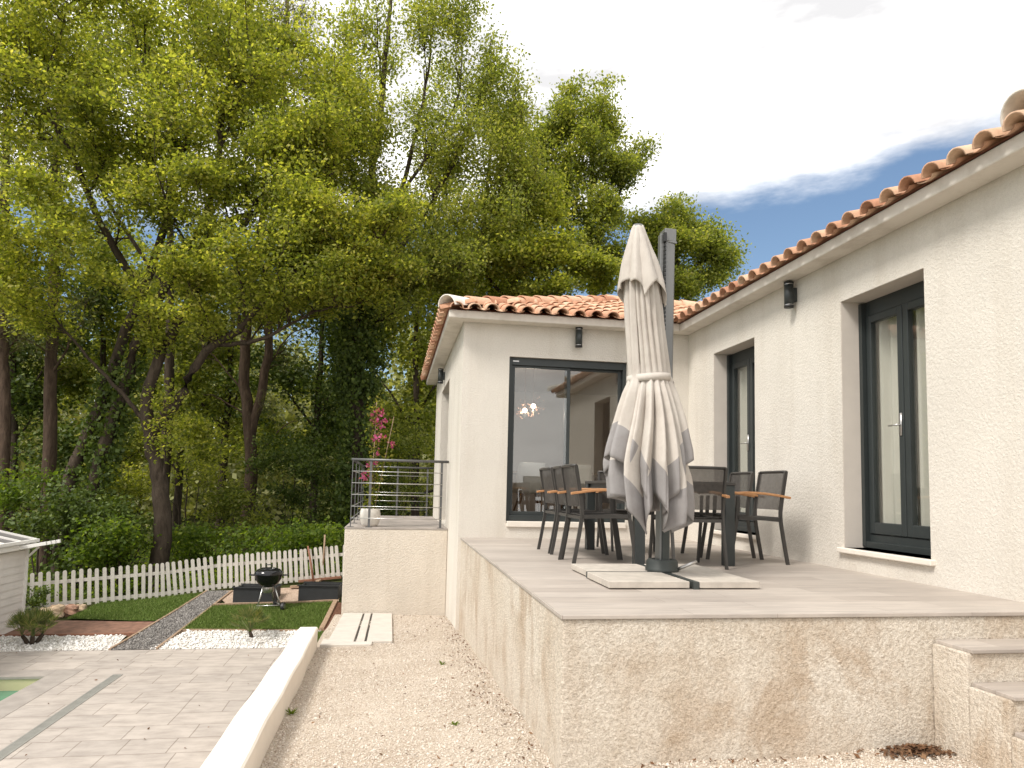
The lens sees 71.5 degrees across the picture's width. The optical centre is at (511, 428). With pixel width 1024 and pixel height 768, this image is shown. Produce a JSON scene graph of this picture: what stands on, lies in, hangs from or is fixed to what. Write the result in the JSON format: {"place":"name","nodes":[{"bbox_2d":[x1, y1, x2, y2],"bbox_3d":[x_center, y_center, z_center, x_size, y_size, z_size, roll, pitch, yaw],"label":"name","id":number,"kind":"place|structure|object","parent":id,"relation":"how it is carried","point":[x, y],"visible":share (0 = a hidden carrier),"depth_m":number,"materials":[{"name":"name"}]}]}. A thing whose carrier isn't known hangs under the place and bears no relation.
{"place":"outdoors","nodes":[
{"label":"outdoors","id":0,"kind":"place"},
{"bbox_2d":[0,648,284,767],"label":"pool deck","id":1,"kind":"structure","parent":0,"point":[163,695],"depth_m":7.85,"materials":[{"name":"beige tile"}]},
{"bbox_2d":[0,530,60,634],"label":"pool shed","id":2,"kind":"structure","parent":1,"relation":"on","point":[15,548],"depth_m":11.34,"materials":[{"name":"white paint"}]},
{"bbox_2d":[0,669,83,718],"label":"pool","id":3,"kind":"structure","parent":1,"relation":"in","point":[30,685],"depth_m":8.89,"materials":[{"name":"beige stone"}]},
{"bbox_2d":[0,690,19,700],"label":"pool water","id":4,"kind":"structure","parent":3,"relation":"in","point":[4,694],"depth_m":8.78,"materials":[{"name":"green liquid"}]},
{"bbox_2d":[0,674,122,760],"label":"drain grate","id":5,"kind":"object","parent":1,"relation":"on","point":[30,734],"visible":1,"depth_m":7.39,"materials":[{"name":"metal"}]},
{"bbox_2d":[200,627,317,767],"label":"garden wall","id":6,"kind":"structure","parent":1,"relation":"on","point":[246,739],"depth_m":4.78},
{"bbox_2d":[110,590,228,649],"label":"garden path","id":7,"kind":"structure","parent":0,"point":[162,630],"depth_m":11.36,"materials":[{"name":"grey gravel"}]},
{"bbox_2d":[16,456,432,651],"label":"ground","id":8,"kind":"structure","parent":0,"point":[283,585],"depth_m":25.69,"materials":[{"name":"green plant"}]},
{"bbox_2d":[0,106,79,530],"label":"pine tree","id":9,"kind":"object","parent":8,"relation":"on","point":[5,415],"visible":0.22,"depth_m":18.18,"materials":[{"name":"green plant"}]},
{"bbox_2d":[0,459,79,580],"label":"bush","id":10,"kind":"object","parent":8,"relation":"on","point":[5,498],"visible":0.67,"depth_m":17.34,"materials":[{"name":"green plant"}]},
{"bbox_2d":[25,584,58,609],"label":"shrub","id":11,"kind":"object","parent":8,"relation":"on","point":[42,591],"visible":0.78,"depth_m":12.82,"materials":[{"name":"green plant"}]},
{"bbox_2d":[38,604,65,618],"bbox_3d":[-8.066,3.236,12.432,0.436,0.336,0.342,2,-5,-9],"label":"rock","id":12,"kind":"object","parent":8,"relation":"on","point":[59,609],"visible":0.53,"depth_m":12.39,"materials":[{"name":"stone"}]},
{"bbox_2d":[0,20,130,573],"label":"pine tree","id":13,"kind":"object","parent":8,"relation":"on","point":[50,414],"visible":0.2,"depth_m":19.21,"materials":[{"name":"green plant"}]},
{"bbox_2d":[0,632,135,636],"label":"timber edging","id":14,"kind":"object","parent":8,"relation":"on","point":[91,634],"visible":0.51,"depth_m":11.15,"materials":[{"name":"brown wood"}]},
{"bbox_2d":[63,604,78,616],"bbox_3d":[-7.869,3.254,12.642,0.332,0.282,0.262,2,-5,-9],"label":"rock","id":15,"kind":"object","parent":8,"relation":"on","point":[71,609],"visible":0.52,"depth_m":12.57,"materials":[{"name":"beige stone"}]},
{"bbox_2d":[0,458,155,596],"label":"bush","id":16,"kind":"object","parent":8,"relation":"on","point":[68,512],"visible":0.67,"depth_m":15.19,"materials":[{"name":"green plant"}]},
{"bbox_2d":[8,241,148,531],"bbox_3d":[-16.534,-1.366,23.731,7.583,11.070,5.706,2,-5,-9],"label":"oak tree","id":17,"kind":"object","parent":8,"relation":"on","point":[30,391],"visible":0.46,"depth_m":23.63,"materials":[{"name":"green plant"}]},
{"bbox_2d":[6,620,152,633],"bbox_3d":[-8.535,3.224,11.690,5.141,0.108,1.455,2,-5,-7],"label":"board bed","id":18,"kind":"object","parent":8,"relation":"on","point":[66,626],"visible":0.69,"depth_m":11.63,"materials":[{"name":"brown wood"}]},
{"bbox_2d":[77,604,86,610],"bbox_3d":[-7.883,3.273,12.940,0.296,0.172,0.223,2,-5,-9],"label":"rock","id":19,"kind":"object","parent":8,"relation":"on","point":[82,606],"visible":0.38,"depth_m":12.89,"materials":[{"name":"stone"}]},
{"bbox_2d":[55,511,161,594],"bbox_3d":[-8.612,2.686,15.238,1.979,1.919,2.877,2,-5,-9],"label":"bush","id":20,"kind":"object","parent":8,"relation":"on","point":[105,552],"visible":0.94,"depth_m":14.76,"materials":[{"name":"green plant"}]},
{"bbox_2d":[24,219,196,498],"bbox_3d":[-14.703,-1.723,26.066,7.122,12.382,5.300,0,-5,13],"label":"oak tree","id":21,"kind":"object","parent":8,"relation":"on","point":[79,374],"visible":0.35,"depth_m":25.87,"materials":[{"name":"green plant"}]},
{"bbox_2d":[82,461,151,583],"bbox_3d":[-10.039,2.272,17.714,2.139,3.363,2.287,-1,-5,27],"label":"bush","id":22,"kind":"object","parent":8,"relation":"on","point":[127,486],"visible":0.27,"depth_m":17.92,"materials":[{"name":"green plant"}]},
{"bbox_2d":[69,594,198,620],"bbox_3d":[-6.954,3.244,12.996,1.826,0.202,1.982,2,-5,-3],"label":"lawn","id":23,"kind":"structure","parent":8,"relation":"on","point":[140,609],"depth_m":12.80,"materials":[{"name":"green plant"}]},
{"bbox_2d":[108,590,207,649],"bbox_3d":[-6.002,3.262,12.327,0.035,0.377,3.828,2,-5,-3],"label":"timber edging","id":24,"kind":"object","parent":8,"relation":"on","point":[130,637],"visible":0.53,"depth_m":11.79,"materials":[{"name":"brown wood"}]},
{"bbox_2d":[0,629,319,651],"bbox_3d":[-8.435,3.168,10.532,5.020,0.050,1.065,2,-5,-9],"label":"white pebble bed","id":25,"kind":"object","parent":8,"relation":"on","point":[74,647],"visible":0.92,"depth_m":10.63,"materials":[{"name":"white gravel"}]},
{"bbox_2d":[6,606,60,644],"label":"dwarf palm","id":26,"kind":"object","parent":25,"relation":"on","point":[27,619],"visible":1,"depth_m":10.58,"materials":[{"name":"green plant"}]},
{"bbox_2d":[81,226,263,537],"bbox_3d":[-13.366,-1.974,29.158,8.141,13.458,5.745,2,-5,-9],"label":"oak tree","id":27,"kind":"object","parent":8,"relation":"on","point":[179,488],"visible":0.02,"depth_m":28.98,"materials":[{"name":"green plant"}]},
{"bbox_2d":[114,406,236,568],"bbox_3d":[-8.856,1.685,19.028,3.156,4.802,2.654,-1,-5,30],"label":"bush","id":28,"kind":"object","parent":8,"relation":"on","point":[198,428],"visible":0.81,"depth_m":19.15,"materials":[{"name":"green plant"}]},
{"bbox_2d":[25,545,343,608],"bbox_3d":[-7.938,2.833,13.518,12.045,1.283,0.394,3,-5,-17],"label":"picket fence","id":29,"kind":"object","parent":8,"relation":"on","point":[89,579],"visible":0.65,"depth_m":14.08,"materials":[{"name":"paint"}]},
{"bbox_2d":[322,535,325,565],"bbox_3d":[-3.921,2.664,14.784,0.042,0.929,0.138,4,-6,-33],"label":"wooden pole","id":30,"kind":"object","parent":29,"relation":"attached to","point":[324,550],"visible":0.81,"depth_m":14.77,"materials":[{"name":"brown wood"}]},
{"bbox_2d":[27,535,342,602],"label":"undergrowth","id":31,"kind":"object","parent":8,"relation":"on","point":[131,581],"visible":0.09,"depth_m":15.42,"materials":[{"name":"green plant"}]},
{"bbox_2d":[0,0,383,490],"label":"oak tree","id":32,"kind":"object","parent":8,"relation":"on","point":[168,367],"visible":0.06,"depth_m":23.65,"materials":[{"name":"green plant"}]},
{"bbox_2d":[155,590,232,649],"bbox_3d":[-5.414,3.260,12.321,0.035,0.406,3.610,2,-5,-5],"label":"timber edging","id":33,"kind":"object","parent":8,"relation":"on","point":[178,632],"visible":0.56,"depth_m":11.45,"materials":[{"name":"wood"}]},
{"bbox_2d":[0,0,392,589],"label":"oak tree","id":34,"kind":"object","parent":8,"relation":"on","point":[322,135],"visible":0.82,"depth_m":16.29,"materials":[{"name":"green plant"}]},
{"bbox_2d":[67,592,332,641],"bbox_3d":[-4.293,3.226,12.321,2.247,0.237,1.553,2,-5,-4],"label":"lawn","id":35,"kind":"structure","parent":8,"relation":"on","point":[270,614],"depth_m":12.18,"materials":[{"name":"green plant"}]},
{"bbox_2d":[249,564,287,609],"bbox_3d":[-4.386,2.853,12.791,0.668,0.832,0.526,2,-5,-9],"label":"kettle grill","id":36,"kind":"object","parent":35,"relation":"on","point":[268,579],"visible":1,"depth_m":12.67,"materials":[{"name":"black metal"}]},
{"bbox_2d":[149,516,257,578],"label":"bush","id":37,"kind":"object","parent":8,"relation":"on","point":[199,532],"visible":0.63,"depth_m":16.97,"materials":[{"name":"green plant"}]},
{"bbox_2d":[0,153,441,590],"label":"oak tree","id":38,"kind":"object","parent":8,"relation":"on","point":[310,239],"visible":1,"depth_m":15.49,"materials":[{"name":"green plant"}]},
{"bbox_2d":[151,631,290,649],"bbox_3d":[-4.194,3.287,11.170,2.500,0.109,0.937,2,-5,-9],"label":"white pebble bed","id":39,"kind":"object","parent":8,"relation":"on","point":[240,646],"visible":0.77,"depth_m":11.00,"materials":[{"name":"white gravel"}]},
{"bbox_2d":[228,603,271,637],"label":"dwarf palm","id":40,"kind":"object","parent":39,"relation":"on","point":[253,612],"visible":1,"depth_m":11.18,"materials":[{"name":"green plant"}]},
{"bbox_2d":[16,300,434,528],"bbox_3d":[-19.243,-1.110,44.963,56.354,17.223,27.335,2,-5,-9],"label":"distant wood","id":41,"kind":"object","parent":8,"relation":"on","point":[286,418],"visible":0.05,"depth_m":37.66,"materials":[{"name":"green plant"}]},
{"bbox_2d":[133,234,319,555],"bbox_3d":[-10.163,-1.302,25.728,6.647,11.825,6.082,2,-5,-9],"label":"oak tree","id":42,"kind":"object","parent":8,"relation":"on","point":[208,405],"visible":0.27,"depth_m":25.27,"materials":[{"name":"green plant"}]},
{"bbox_2d":[182,478,309,562],"bbox_3d":[-6.950,2.672,18.811,3.368,2.739,2.157,2,-5,-9],"label":"bush","id":43,"kind":"object","parent":8,"relation":"on","point":[233,497],"visible":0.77,"depth_m":18.71,"materials":[{"name":"green plant"}]},
{"bbox_2d":[182,629,320,631],"bbox_3d":[-4.230,3.292,11.559,2.233,0.107,0.035,2,-5,-3],"label":"timber edging","id":44,"kind":"object","parent":8,"relation":"on","point":[184,630],"visible":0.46,"depth_m":11.53,"materials":[{"name":"brown wood"}]},
{"bbox_2d":[180,0,336,568],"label":"pine tree","id":45,"kind":"object","parent":8,"relation":"on","point":[250,412],"visible":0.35,"depth_m":22.05,"materials":[{"name":"green plant"}]},
{"bbox_2d":[196,514,351,575],"bbox_3d":[-5.042,2.660,15.837,3.707,1.527,2.780,3,-5,-21],"label":"bush","id":46,"kind":"object","parent":8,"relation":"on","point":[311,536],"visible":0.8,"depth_m":15.79,"materials":[{"name":"green plant"}]},
{"bbox_2d":[212,599,335,605],"bbox_3d":[-4.371,3.231,13.096,2.208,0.200,0.060,2,-5,-4],"label":"timber edging","id":47,"kind":"object","parent":8,"relation":"on","point":[286,602],"visible":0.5,"depth_m":13.08,"materials":[{"name":"brown wood"}]},
{"bbox_2d":[222,588,338,602],"bbox_3d":[-4.593,3.178,13.713,2.670,0.246,1.125,2,-5,-3],"label":"gravel bed","id":48,"kind":"object","parent":8,"relation":"on","point":[288,594],"visible":0.32,"depth_m":13.69,"materials":[{"name":"beige gravel"}]},
{"bbox_2d":[232,583,281,602],"bbox_3d":[-4.833,3.137,13.489,0.789,0.329,0.502,1,-5,-1],"label":"planter","id":49,"kind":"object","parent":48,"relation":"on","point":[246,592],"visible":0.54,"depth_m":13.27,"materials":[{"name":"grey metal"}]},
{"bbox_2d":[297,581,342,600],"bbox_3d":[-3.636,3.116,13.538,0.777,0.341,0.502,1,-5,-2],"label":"planter","id":50,"kind":"object","parent":48,"relation":"on","point":[309,590],"visible":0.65,"depth_m":13.32,"materials":[{"name":"grey metal"}]},
{"bbox_2d":[237,426,335,529],"bbox_3d":[-6.511,2.075,21.089,3.496,4.458,2.498,5,-6,-38],"label":"bush","id":51,"kind":"object","parent":8,"relation":"on","point":[273,452],"visible":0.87,"depth_m":20.92,"materials":[{"name":"green plant"}]},
{"bbox_2d":[202,246,404,525],"bbox_3d":[-6.993,-1.496,25.245,7.499,12.317,5.748,2,-5,-9],"label":"oak tree","id":52,"kind":"object","parent":8,"relation":"on","point":[321,405],"visible":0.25,"depth_m":24.65,"materials":[{"name":"green plant"}]},
{"bbox_2d":[307,546,313,581],"bbox_3d":[-4.117,2.788,14.561,0.047,0.757,0.346,6,-6,-43],"label":"wooden pole","id":53,"kind":"object","parent":8,"relation":"on","point":[311,567],"visible":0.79,"depth_m":14.55,"materials":[{"name":"brown wood"}]},
{"bbox_2d":[298,576,341,582],"bbox_3d":[-3.955,3.100,14.663,0.859,0.136,0.090,2,-5,-7],"label":"plank","id":54,"kind":"object","parent":8,"relation":"on","point":[328,578],"visible":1,"depth_m":14.64,"materials":[{"name":"brown wood"}]},
{"bbox_2d":[319,599,337,629],"bbox_3d":[-3.192,3.256,12.404,0.075,0.311,1.553,2,-5,-6],"label":"timber edging","id":55,"kind":"object","parent":8,"relation":"on","point":[327,617],"visible":0.82,"depth_m":12.32,"materials":[{"name":"beige wood"}]},
{"bbox_2d":[320,602,341,630],"bbox_3d":[-2.942,3.182,11.602,0.390,0.236,3.216,2,-5,-13],"label":"mulch bed","id":56,"kind":"object","parent":8,"relation":"on","point":[337,609],"visible":0.37,"depth_m":12.55,"materials":[{"name":"brown wood"}]},
{"bbox_2d":[265,304,425,465],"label":"oak tree","id":57,"kind":"object","parent":8,"relation":"on","point":[388,344],"visible":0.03,"depth_m":28.15,"materials":[{"name":"green plant"}]},
{"bbox_2d":[273,434,424,546],"bbox_3d":[-4.494,2.121,19.928,4.062,3.871,2.548,4,-6,-34],"label":"bush","id":58,"kind":"object","parent":8,"relation":"on","point":[325,495],"visible":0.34,"depth_m":19.68,"materials":[{"name":"green plant"}]},
{"bbox_2d":[342,408,434,513],"bbox_3d":[-3.428,1.745,20.341,2.947,4.736,2.925,2,-5,-9],"label":"bush","id":59,"kind":"object","parent":8,"relation":"on","point":[401,446],"visible":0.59,"depth_m":20.49,"materials":[{"name":"green plant"}]},
{"bbox_2d":[368,206,476,515],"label":"oak tree","id":60,"kind":"object","parent":8,"relation":"on","point":[422,404],"visible":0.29,"depth_m":24.72,"materials":[{"name":"green plant"}]},
{"bbox_2d":[317,0,559,565],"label":"ash tree","id":61,"kind":"object","parent":8,"relation":"on","point":[361,354],"visible":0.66,"depth_m":19.26,"materials":[{"name":"green plant"}]},
{"bbox_2d":[380,230,535,465],"bbox_3d":[-1.592,-1.552,27.097,6.734,12.720,6.375,2,-5,-9],"label":"oak tree","id":62,"kind":"object","parent":8,"relation":"on","point":[411,383],"visible":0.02,"depth_m":26.79,"materials":[{"name":"green plant"}]},
{"bbox_2d":[387,47,565,296],"bbox_3d":[-1.663,-4.154,22.895,6.623,17.057,3.696,2,-5,-9],"label":"ash tree","id":63,"kind":"object","parent":8,"relation":"on","point":[439,73],"visible":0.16,"depth_m":23.02,"materials":[{"name":"green plant"}]},
{"bbox_2d":[415,155,622,337],"bbox_3d":[0.157,-1.846,20.541,6.982,11.892,4.420,2,-5,-9],"label":"oak tree","id":64,"kind":"object","parent":8,"relation":"on","point":[542,254],"visible":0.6,"depth_m":19.95,"materials":[{"name":"green plant"}]},
{"bbox_2d":[524,69,663,294],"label":"oak tree","id":65,"kind":"object","parent":8,"relation":"on","point":[604,202],"visible":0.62,"depth_m":24.44,"materials":[{"name":"green plant"}]},
{"bbox_2d":[341,88,1023,629],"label":"house","id":66,"kind":"structure","parent":8,"relation":"on","point":[867,392],"depth_m":6.66,"materials":[{"name":"paint"}]},
{"bbox_2d":[360,508,379,526],"bbox_3d":[-2.184,1.360,10.937,0.314,0.270,0.314,2,-5,-9],"label":"flower pot","id":67,"kind":"object","parent":66,"relation":"on","point":[374,513],"visible":0.8,"depth_m":10.82,"materials":[{"name":"white ceramic"}]},
{"bbox_2d":[358,395,396,508],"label":"climbing plant","id":68,"kind":"object","parent":67,"relation":"in","point":[374,438],"visible":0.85,"depth_m":11.04,"materials":[{"name":"green plant"}]},
{"bbox_2d":[347,458,448,527],"bbox_3d":[-2.057,1.138,12.802,1.490,1.030,4.250,2,-5,-9],"label":"balcony railing","id":69,"kind":"object","parent":66,"relation":"on","point":[370,483],"visible":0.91,"depth_m":10.83,"materials":[{"name":"metal"}]},
{"bbox_2d":[438,368,444,383],"bbox_3d":[-1.258,-0.942,12.679,0.123,0.264,0.096,2,-5,-9],"label":"wall lamp","id":70,"kind":"object","parent":66,"relation":"attached to","point":[441,375],"visible":1,"depth_m":12.64,"materials":[{"name":"metal"}]},
{"bbox_2d":[516,368,532,418],"bbox_3d":[0.215,-0.598,11.167,0.321,0.990,0.346,-2,-6,34],"label":"pendant lamp","id":71,"kind":"object","parent":66,"relation":"hanging from","point":[524,410],"visible":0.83,"depth_m":11.13,"materials":[{"name":"beige glass"}]},
{"bbox_2d":[512,462,544,511],"bbox_3d":[0.246,0.922,10.165,0.501,0.864,0.490,2,-5,-9],"label":"shell chair","id":72,"kind":"object","parent":66,"relation":"on","point":[527,480],"visible":0.8,"depth_m":10.04,"materials":[{"name":"white plastic"}]},
{"bbox_2d":[522,387,545,414],"bbox_3d":[0.345,-0.619,11.206,0.377,0.936,0.319,2,-5,-9],"label":"pendant lamp","id":73,"kind":"object","parent":66,"relation":"hanging from","point":[533,405],"visible":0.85,"depth_m":11.16,"materials":[{"name":"beige"}]},
{"bbox_2d":[513,471,596,508],"bbox_3d":[0.433,1.055,11.126,1.850,0.760,0.900,2,-5,-9],"label":"indoor table","id":74,"kind":"object","parent":66,"relation":"on","point":[593,474],"visible":0.01,"depth_m":10.90,"materials":[{"name":"brown wood"}]},
{"bbox_2d":[506,357,625,521],"bbox_3d":[0.730,0.155,9.539,1.619,2.160,0.099,2,-5,-9],"label":"window","id":75,"kind":"structure","parent":66,"relation":"in","point":[529,363],"depth_m":9.52,"materials":[{"name":"metal"}]},
{"bbox_2d":[561,465,591,508],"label":"shell chair","id":76,"kind":"object","parent":66,"relation":"on","point":[585,472],"visible":0.16,"depth_m":10.48,"materials":[{"name":"white plastic"}]},
{"bbox_2d":[575,327,582,347],"bbox_3d":[0.893,-1.221,9.521,0.096,0.264,0.123,2,-5,-9],"label":"wall lamp","id":77,"kind":"object","parent":66,"relation":"attached to","point":[578,338],"visible":1,"depth_m":9.47,"materials":[{"name":"metal"}]},
{"bbox_2d":[727,346,754,532],"bbox_3d":[2.856,0.117,8.489,0.127,2.211,1.030,2,-5,-9],"label":"window","id":78,"kind":"structure","parent":66,"relation":"in","point":[744,358],"depth_m":8.79,"materials":[{"name":"metal"}]},
{"bbox_2d":[784,281,796,308],"bbox_3d":[2.822,-1.358,7.218,0.123,0.264,0.096,2,-5,-9],"label":"wall lamp","id":79,"kind":"object","parent":66,"relation":"attached to","point":[790,295],"visible":1,"depth_m":7.18,"materials":[{"name":"metal"}]},
{"bbox_2d":[858,281,930,555],"bbox_3d":[3.286,-0.086,5.928,0.127,2.211,1.027,2,-5,-9],"label":"window","id":80,"kind":"structure","parent":66,"relation":"in","point":[908,536],"depth_m":6.03,"materials":[{"name":"metal"}]},
{"bbox_2d":[621,190,755,301],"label":"oak tree","id":81,"kind":"object","parent":8,"relation":"on","point":[708,244],"visible":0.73,"depth_m":26.36,"materials":[{"name":"green plant"}]},
{"bbox_2d":[0,0,1023,445],"label":"sky","id":82,"kind":"structure","parent":0,"point":[784,117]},
{"bbox_2d":[260,614,981,767],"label":"gravel path","id":83,"kind":"structure","parent":0,"point":[298,743],"depth_m":4.88,"materials":[{"name":"beige gravel"}]},
{"bbox_2d":[286,707,297,714],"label":"weed","id":84,"kind":"object","parent":83,"relation":"on","point":[289,711],"visible":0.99,"depth_m":5.26,"materials":[{"name":"green plant"}]},
{"bbox_2d":[320,613,391,647],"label":"paving slabs","id":85,"kind":"structure","parent":83,"relation":"on","point":[349,630],"depth_m":8.59,"materials":[{"name":"concrete"}]},
{"bbox_2d":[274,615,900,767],"bbox_3d":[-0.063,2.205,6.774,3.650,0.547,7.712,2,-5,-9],"label":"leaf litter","id":86,"kind":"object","parent":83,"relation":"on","point":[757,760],"visible":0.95,"depth_m":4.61,"materials":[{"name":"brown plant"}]},
{"bbox_2d":[459,538,1023,767],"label":"terrace","id":87,"kind":"structure","parent":83,"relation":"on","point":[796,659],"depth_m":3.90,"materials":[{"name":"concrete"}]},
{"bbox_2d":[537,467,604,553],"bbox_3d":[0.612,0.850,7.490,0.616,0.873,0.516,2,-5,-11],"label":"garden chair","id":88,"kind":"object","parent":87,"relation":"on","point":[547,479],"visible":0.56,"depth_m":7.41,"materials":[{"name":"grey metal"}]},
{"bbox_2d":[549,466,622,559],"bbox_3d":[0.711,0.804,6.906,0.616,0.873,0.516,2,-5,-8],"label":"garden chair","id":89,"kind":"object","parent":87,"relation":"on","point":[558,480],"visible":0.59,"depth_m":7.06,"materials":[{"name":"grey metal"}]},
{"bbox_2d":[557,464,634,563],"bbox_3d":[0.767,0.765,6.420,0.616,0.873,0.516,2,-5,-10],"label":"garden chair","id":90,"kind":"object","parent":87,"relation":"on","point":[573,491],"visible":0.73,"depth_m":6.29,"materials":[{"name":"grey metal"}]},
{"bbox_2d":[571,564,646,575],"bbox_3d":[0.791,1.101,5.548,0.555,0.044,0.500,2,-5,-9],"label":"concrete slab","id":91,"kind":"object","parent":87,"relation":"on","point":[582,568],"depth_m":5.53,"materials":[{"name":"beige concrete"}]},
{"bbox_2d":[596,471,654,551],"bbox_3d":[1.264,0.902,7.939,0.516,0.873,0.616,2,-5,-9],"label":"garden chair","id":92,"kind":"object","parent":87,"relation":"on","point":[601,476],"visible":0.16,"depth_m":8.11,"materials":[{"name":"grey metal"}]},
{"bbox_2d":[587,572,689,587],"bbox_3d":[0.870,1.055,4.977,0.560,0.044,0.535,2,-5,-9],"label":"concrete slab","id":93,"kind":"object","parent":87,"relation":"on","point":[634,580],"depth_m":4.80,"materials":[{"name":"beige concrete"}]},
{"bbox_2d":[586,223,698,589],"bbox_3d":[0.994,-0.229,5.382,0.835,2.693,1.100,2,-5,-9],"label":"parasol","id":94,"kind":"object","parent":87,"relation":"on","point":[648,458],"visible":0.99,"depth_m":5.04,"materials":[{"name":"fabric"}]},
{"bbox_2d":[585,481,735,565],"bbox_3d":[1.401,0.900,7.106,0.940,0.745,1.670,2,-5,-9],"label":"dining table","id":95,"kind":"object","parent":87,"relation":"on","point":[639,533],"visible":0.44,"depth_m":6.36,"materials":[{"name":"grey metal"}]},
{"bbox_2d":[644,564,721,571],"bbox_3d":[1.344,1.120,5.622,0.440,0.044,0.535,2,-5,-9],"label":"concrete slab","id":96,"kind":"object","parent":87,"relation":"on","point":[694,568],"depth_m":5.52,"materials":[{"name":"beige concrete"}]},
{"bbox_2d":[648,466,729,569],"bbox_3d":[1.553,0.773,6.305,0.516,0.873,0.616,2,-5,-10],"label":"garden chair","id":97,"kind":"object","parent":87,"relation":"on","point":[709,484],"visible":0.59,"depth_m":6.10,"materials":[{"name":"grey metal"}]},
{"bbox_2d":[672,572,759,587],"bbox_3d":[1.428,1.076,5.077,0.435,0.044,0.560,2,-5,-9],"label":"concrete slab","id":98,"kind":"object","parent":87,"relation":"on","point":[715,580],"depth_m":4.88,"materials":[{"name":"beige concrete"}]},
{"bbox_2d":[681,472,755,557],"bbox_3d":[2.138,0.876,7.389,0.616,0.873,0.516,2,-5,-8],"label":"garden chair","id":99,"kind":"object","parent":87,"relation":"on","point":[743,481],"visible":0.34,"depth_m":7.30,"materials":[{"name":"grey metal"}]},
{"bbox_2d":[706,470,790,564],"bbox_3d":[2.241,0.828,6.779,0.616,0.873,0.516,2,-5,-9],"label":"garden chair","id":100,"kind":"object","parent":87,"relation":"on","point":[769,493],"visible":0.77,"depth_m":6.80,"materials":[{"name":"grey metal"}]},
{"bbox_2d":[853,743,962,759],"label":"dead leaves","id":101,"kind":"object","parent":83,"relation":"on","point":[912,748],"visible":0.99,"depth_m":3.83,"materials":[{"name":"brown plant"}]}
]}

